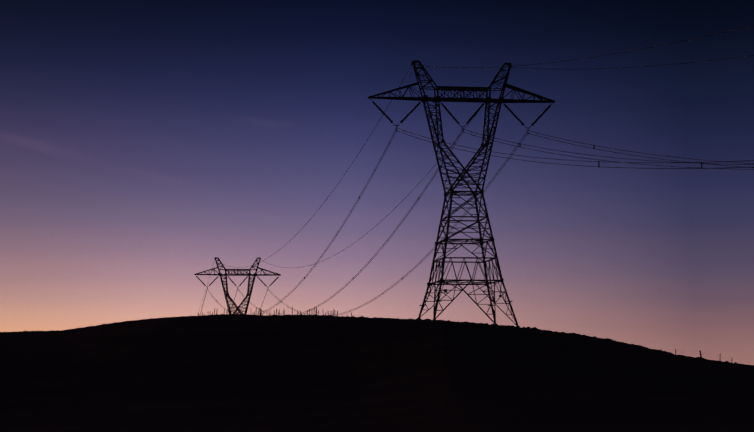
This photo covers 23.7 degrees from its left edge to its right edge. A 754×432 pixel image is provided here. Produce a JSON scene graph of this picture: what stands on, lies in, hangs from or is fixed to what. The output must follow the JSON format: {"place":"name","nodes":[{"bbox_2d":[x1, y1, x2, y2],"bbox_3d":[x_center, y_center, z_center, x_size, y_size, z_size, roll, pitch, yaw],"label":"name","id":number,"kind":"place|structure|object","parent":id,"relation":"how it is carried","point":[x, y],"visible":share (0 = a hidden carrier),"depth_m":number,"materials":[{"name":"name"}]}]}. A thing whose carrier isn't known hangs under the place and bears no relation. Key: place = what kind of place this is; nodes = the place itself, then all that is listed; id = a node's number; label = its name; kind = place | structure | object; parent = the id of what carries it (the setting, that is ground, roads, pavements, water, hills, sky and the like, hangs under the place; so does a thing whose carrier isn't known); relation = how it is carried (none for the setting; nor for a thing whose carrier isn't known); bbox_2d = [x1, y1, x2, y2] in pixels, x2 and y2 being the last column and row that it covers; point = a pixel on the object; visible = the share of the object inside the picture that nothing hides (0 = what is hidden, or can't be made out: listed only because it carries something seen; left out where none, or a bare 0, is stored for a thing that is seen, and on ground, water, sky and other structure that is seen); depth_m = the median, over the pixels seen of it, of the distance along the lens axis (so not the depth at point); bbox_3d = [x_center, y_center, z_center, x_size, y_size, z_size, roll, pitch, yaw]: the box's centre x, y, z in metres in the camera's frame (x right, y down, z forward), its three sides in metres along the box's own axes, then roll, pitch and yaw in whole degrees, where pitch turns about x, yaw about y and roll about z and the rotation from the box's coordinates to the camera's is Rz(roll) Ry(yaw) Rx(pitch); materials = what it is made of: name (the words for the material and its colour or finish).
{"place":"outdoors","nodes":[
{"label":"outdoors","id":0,"kind":"place"},
{"bbox_2d":[0,314,753,431],"bbox_3d":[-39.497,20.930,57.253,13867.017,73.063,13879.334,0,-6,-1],"label":"hill terrain","id":1,"kind":"structure","parent":0,"point":[251,373],"depth_m":146.15,"materials":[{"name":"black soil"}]},
{"bbox_2d":[194,257,280,313],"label":"pylon","id":2,"kind":"object","parent":1,"relation":"on","point":[228,274],"visible":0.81,"depth_m":609.14,"materials":[{"name":"metal"}]},
{"bbox_2d":[197,25,753,315],"bbox_3d":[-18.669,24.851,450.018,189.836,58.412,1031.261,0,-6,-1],"label":"conductors","id":3,"kind":"structure","parent":2,"relation":"on","point":[519,143],"depth_m":249.61,"materials":[{"name":"metal"}]},
{"bbox_2d":[368,60,554,328],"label":"pylon","id":4,"kind":"object","parent":1,"relation":"on","point":[438,99],"visible":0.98,"depth_m":274.38,"materials":[{"name":"metal"}]},
{"bbox_2d":[198,306,731,362],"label":"stake fence","id":5,"kind":"object","parent":1,"relation":"on","point":[347,314],"visible":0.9,"depth_m":376.11,"materials":[{"name":"brown wood"}]},
{"bbox_2d":[0,0,753,364],"label":"sky","id":6,"kind":"structure","parent":0,"point":[144,143],"materials":[{"name":"blue"}]}
]}

